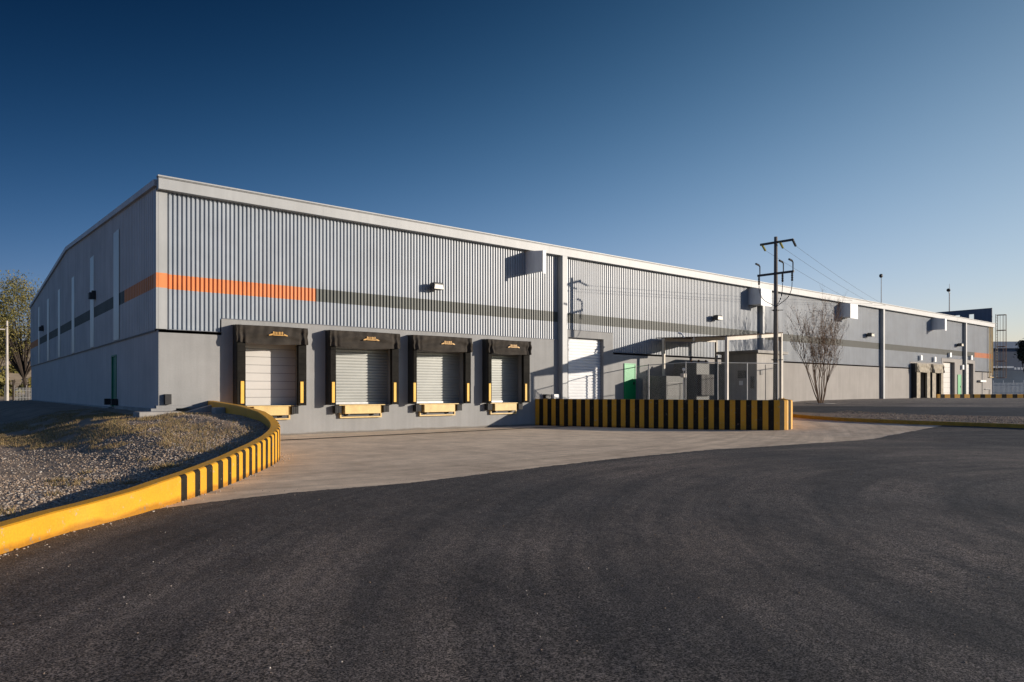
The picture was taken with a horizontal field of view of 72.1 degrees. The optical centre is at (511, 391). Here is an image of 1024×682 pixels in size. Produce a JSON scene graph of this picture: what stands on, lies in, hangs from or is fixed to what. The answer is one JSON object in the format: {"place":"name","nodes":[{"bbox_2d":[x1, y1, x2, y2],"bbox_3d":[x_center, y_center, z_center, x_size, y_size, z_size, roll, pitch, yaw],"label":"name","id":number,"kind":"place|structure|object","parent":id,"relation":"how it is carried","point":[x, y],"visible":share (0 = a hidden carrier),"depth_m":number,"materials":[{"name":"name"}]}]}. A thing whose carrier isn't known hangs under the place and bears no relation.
{"place":"outdoors","nodes":[
{"label":"outdoors","id":0,"kind":"place"},
{"bbox_2d":[12,380,14,399],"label":"fence post","id":1,"kind":"object","parent":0,"point":[13,389],"visible":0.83,"depth_m":96.90,"materials":[{"name":"grey metal"}]},
{"bbox_2d":[0,343,30,400],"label":"hill","id":2,"kind":"structure","parent":0,"point":[17,377],"depth_m":126.37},
{"bbox_2d":[0,340,30,399],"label":"scrub","id":3,"kind":"object","parent":2,"relation":"on","point":[12,369],"visible":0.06,"depth_m":116.94,"materials":[{"name":"green plant"}]},
{"bbox_2d":[0,269,41,399],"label":"broadleaf tree","id":4,"kind":"object","parent":2,"relation":"on","point":[18,361],"visible":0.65,"depth_m":100.88,"materials":[{"name":"green plant"}]},
{"bbox_2d":[0,400,140,441],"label":"dirt yard","id":5,"kind":"structure","parent":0,"point":[12,411],"depth_m":33.24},
{"bbox_2d":[0,408,259,453],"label":"grass","id":6,"kind":"structure","parent":5,"relation":"on","point":[107,414],"depth_m":20.56,"materials":[{"name":"plant"}]},
{"bbox_2d":[29,174,995,434],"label":"warehouse","id":7,"kind":"structure","parent":5,"relation":"on","point":[167,294],"depth_m":32.25,"materials":[{"name":"grey metal"}]},
{"bbox_2d":[111,355,116,405],"bbox_3d":[-17.584,-0.490,31.109,0.090,2.280,1.100,0,0,-39],"label":"door","id":8,"kind":"structure","parent":7,"relation":"in","point":[113,357],"depth_m":31.22,"materials":[{"name":"green metal"}]},
{"bbox_2d":[245,342,295,404],"bbox_3d":[-9.557,-0.730,27.441,2.290,2.500,0.064,0,0,-39],"label":"sectional door","id":9,"kind":"structure","parent":7,"relation":"in","point":[270,369],"depth_m":27.49,"materials":[{"name":"metal"}]},
{"bbox_2d":[624,363,635,398],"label":"door","id":10,"kind":"structure","parent":7,"relation":"in","point":[629,369],"depth_m":40.08,"materials":[{"name":"green paint"}]},
{"bbox_2d":[943,362,950,393],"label":"sectional door","id":11,"kind":"structure","parent":7,"relation":"in","point":[947,375],"depth_m":70.29,"materials":[{"name":"metal"}]},
{"bbox_2d":[957,375,961,393],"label":"door","id":12,"kind":"structure","parent":7,"relation":"in","point":[959,377],"depth_m":71.35,"materials":[{"name":"green paint"}]},
{"bbox_2d":[967,364,969,393],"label":"sectional door","id":13,"kind":"structure","parent":7,"relation":"in","point":[968,365],"depth_m":73.86,"materials":[{"name":"metal"}]},
{"bbox_2d":[995,314,1006,377],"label":"caged ladder","id":14,"kind":"object","parent":7,"relation":"attached to","point":[997,330],"visible":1,"depth_m":77.86,"materials":[{"name":"metal"}]},
{"bbox_2d":[0,413,267,521],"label":"gravel","id":15,"kind":"structure","parent":0,"point":[107,485],"depth_m":13.98,"materials":[{"name":"grey gravel"}]},
{"bbox_2d":[0,412,268,520],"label":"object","id":16,"kind":"structure","parent":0,"point":[32,473],"depth_m":15.79,"materials":[{"name":"grey gravel"}]},
{"bbox_2d":[0,448,222,516],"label":"weeds","id":17,"kind":"object","parent":16,"relation":"on","point":[126,483],"visible":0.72,"depth_m":12.20,"materials":[{"name":"plant"}]},
{"bbox_2d":[133,411,181,417],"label":"concrete slab","id":18,"kind":"structure","parent":16,"relation":"on","point":[146,414],"depth_m":23.07,"materials":[{"name":"grey concrete"}]},
{"bbox_2d":[186,405,211,412],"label":"sloped kerb","id":19,"kind":"structure","parent":16,"relation":"on","point":[207,408],"depth_m":25.01,"materials":[{"name":"concrete"}]},
{"bbox_2d":[212,407,225,413],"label":"concrete block","id":20,"kind":"structure","parent":16,"relation":"on","point":[218,410],"depth_m":23.33,"materials":[{"name":"grey concrete"}]},
{"bbox_2d":[0,425,1023,681],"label":"asphalt road","id":21,"kind":"structure","parent":0,"point":[332,585],"depth_m":6.36,"materials":[{"name":"grey asphalt"}]},
{"bbox_2d":[0,401,279,553],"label":"retaining wall","id":22,"kind":"structure","parent":21,"relation":"on","point":[260,453],"depth_m":10.23,"materials":[{"name":"yellow paint"}]},
{"bbox_2d":[0,455,288,558],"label":"loose stones","id":23,"kind":"object","parent":21,"relation":"on","point":[153,511],"visible":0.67,"depth_m":10.49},
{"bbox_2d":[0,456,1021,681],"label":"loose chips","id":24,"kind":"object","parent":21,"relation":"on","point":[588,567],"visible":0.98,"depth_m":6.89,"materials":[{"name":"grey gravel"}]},
{"bbox_2d":[793,414,1023,427],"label":"road kerb","id":25,"kind":"structure","parent":21,"relation":"on","point":[941,423],"depth_m":30.55,"materials":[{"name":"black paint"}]},
{"bbox_2d":[0,0,1023,341],"label":"sky","id":26,"kind":"structure","parent":0,"point":[885,137],"materials":[{"name":"blue"}]},
{"bbox_2d":[160,417,940,508],"bbox_3d":[6.107,1.266,29.046,46.000,0.890,16.520,0,0,-39],"label":"concrete apron","id":27,"kind":"object","parent":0,"point":[325,462],"visible":0.59,"depth_m":21.10,"materials":[{"name":"grey concrete"}]},
{"bbox_2d":[285,426,565,439],"bbox_3d":[-3.207,1.683,29.080,17.090,0.011,0.272,0,0,-42],"label":"drain channel","id":28,"kind":"object","parent":27,"relation":"on","point":[418,433],"visible":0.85,"depth_m":28.48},
{"bbox_2d":[535,398,792,429],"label":"dock wall","id":29,"kind":"structure","parent":27,"relation":"on","point":[705,414],"depth_m":32.20,"materials":[{"name":"yellow paint"}]},
{"bbox_2d":[793,398,1023,406],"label":"parking lot","id":30,"kind":"structure","parent":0,"point":[956,402],"depth_m":46.14,"materials":[{"name":"grey asphalt"}]},
{"bbox_2d":[783,284,851,402],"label":"bare tree","id":31,"kind":"object","parent":30,"relation":"on","point":[826,333],"visible":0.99,"depth_m":47.93,"materials":[{"name":"brown plant"}]},
{"bbox_2d":[936,394,1023,397],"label":"ramp wall","id":32,"kind":"structure","parent":30,"relation":"on","point":[979,395],"depth_m":67.09,"materials":[{"name":"yellow paint"}]},
{"bbox_2d":[793,406,1023,415],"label":"side road","id":33,"kind":"structure","parent":0,"point":[992,411],"depth_m":38.34,"materials":[{"name":"grey asphalt"}]},
{"bbox_2d":[793,412,1023,423],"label":"gravel strip","id":34,"kind":"object","parent":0,"point":[1006,419],"visible":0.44,"depth_m":33.08,"materials":[{"name":"gravel"}]},
{"bbox_2d":[812,410,1023,423],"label":"gravel","id":35,"kind":"structure","parent":34,"relation":"on","point":[929,419],"depth_m":33.41,"materials":[{"name":"gravel"}]},
{"label":"far lot","id":36,"kind":"structure","parent":0,"visible":0},
{"bbox_2d":[879,274,882,302],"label":"light mast","id":37,"kind":"object","parent":36,"relation":"on","point":[880,275],"visible":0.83,"depth_m":119.94,"materials":[{"name":"metal"}]},
{"bbox_2d":[946,284,949,310],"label":"antenna mast","id":38,"kind":"object","parent":36,"relation":"on","point":[948,290],"visible":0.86,"depth_m":129.92,"materials":[{"name":"metal"}]},
{"bbox_2d":[992,342,1023,393],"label":"industrial shed","id":39,"kind":"structure","parent":36,"relation":"on","point":[1010,369],"depth_m":149.60,"materials":[{"name":"blue metal"}]},
{"bbox_2d":[993,380,1023,393],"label":"picket fence","id":40,"kind":"object","parent":36,"relation":"on","point":[1009,385],"visible":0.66,"depth_m":103.00,"materials":[{"name":"grey metal"}]},
{"bbox_2d":[1014,338,1023,370],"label":"dark tree","id":41,"kind":"object","parent":36,"relation":"on","point":[1020,350],"visible":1,"depth_m":110.02,"materials":[{"name":"green plant"}]},
{"label":"far ground","id":42,"kind":"structure","parent":0,"visible":0},
{"bbox_2d":[0,321,8,400],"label":"lamp post","id":43,"kind":"object","parent":42,"relation":"on","point":[6,391],"visible":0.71,"depth_m":95.88,"materials":[{"name":"metal"}]},
{"bbox_2d":[0,327,22,367],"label":"broadleaf tree","id":44,"kind":"object","parent":42,"relation":"on","point":[5,347],"visible":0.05,"depth_m":110.54,"materials":[{"name":"green plant"}]},
{"bbox_2d":[17,385,30,399],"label":"picket fence","id":45,"kind":"object","parent":42,"relation":"on","point":[29,390],"visible":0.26,"depth_m":100.01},
{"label":"platform","id":46,"kind":"structure","parent":0,"visible":0},
{"bbox_2d":[647,376,684,399],"bbox_3d":[8.794,-0.180,40.123,1.700,1.440,1.420,0,0,-39],"label":"switch cabinet","id":47,"kind":"object","parent":46,"relation":"on","point":[661,387],"visible":0.84,"depth_m":39.53,"materials":[{"name":"metal"}]},
{"bbox_2d":[680,368,686,399],"bbox_3d":[8.576,-0.325,35.140,0.260,1.750,0.200,0,0,-39],"label":"post lamp","id":48,"kind":"object","parent":46,"relation":"on","point":[682,375],"visible":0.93,"depth_m":35.12,"materials":[{"name":"grey metal"}]},
{"bbox_2d":[674,359,724,399],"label":"transformer","id":49,"kind":"object","parent":46,"relation":"on","point":[701,381],"visible":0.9,"depth_m":40.60,"materials":[{"name":"paint"}]},
{"bbox_2d":[637,362,778,399],"bbox_3d":[12.677,-0.475,38.912,10.688,2.050,6.498,0,0,-20],"label":"chain link fence","id":50,"kind":"object","parent":46,"relation":"on","point":[648,380],"visible":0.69,"depth_m":35.48,"materials":[{"name":"grey metal"}]},
{"bbox_2d":[660,332,782,399],"bbox_3d":[11.354,-1.394,39.381,4.999,3.868,9.242,0,0,-17],"label":"canopy","id":51,"kind":"object","parent":46,"relation":"on","point":[726,338],"visible":0.93,"depth_m":37.57,"materials":[{"name":"metal"}]},
{"bbox_2d":[716,350,787,399],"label":"substation kiosk","id":52,"kind":"object","parent":46,"relation":"on","point":[742,358],"visible":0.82,"depth_m":41.23,"materials":[{"name":"metal"}]},
{"bbox_2d":[765,365,772,399],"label":"door","id":53,"kind":"structure","parent":52,"relation":"in","point":[768,376],"depth_m":41.31,"materials":[{"name":"beige metal"}]},
{"bbox_2d":[755,237,796,399],"bbox_3d":[13.608,-3.640,36.183,0.870,8.680,1.961,0,0,-44],"label":"utility pole","id":54,"kind":"object","parent":46,"relation":"on","point":[775,359],"visible":1,"depth_m":36.09,"materials":[{"name":"wood"},{"name":"dark metal"}]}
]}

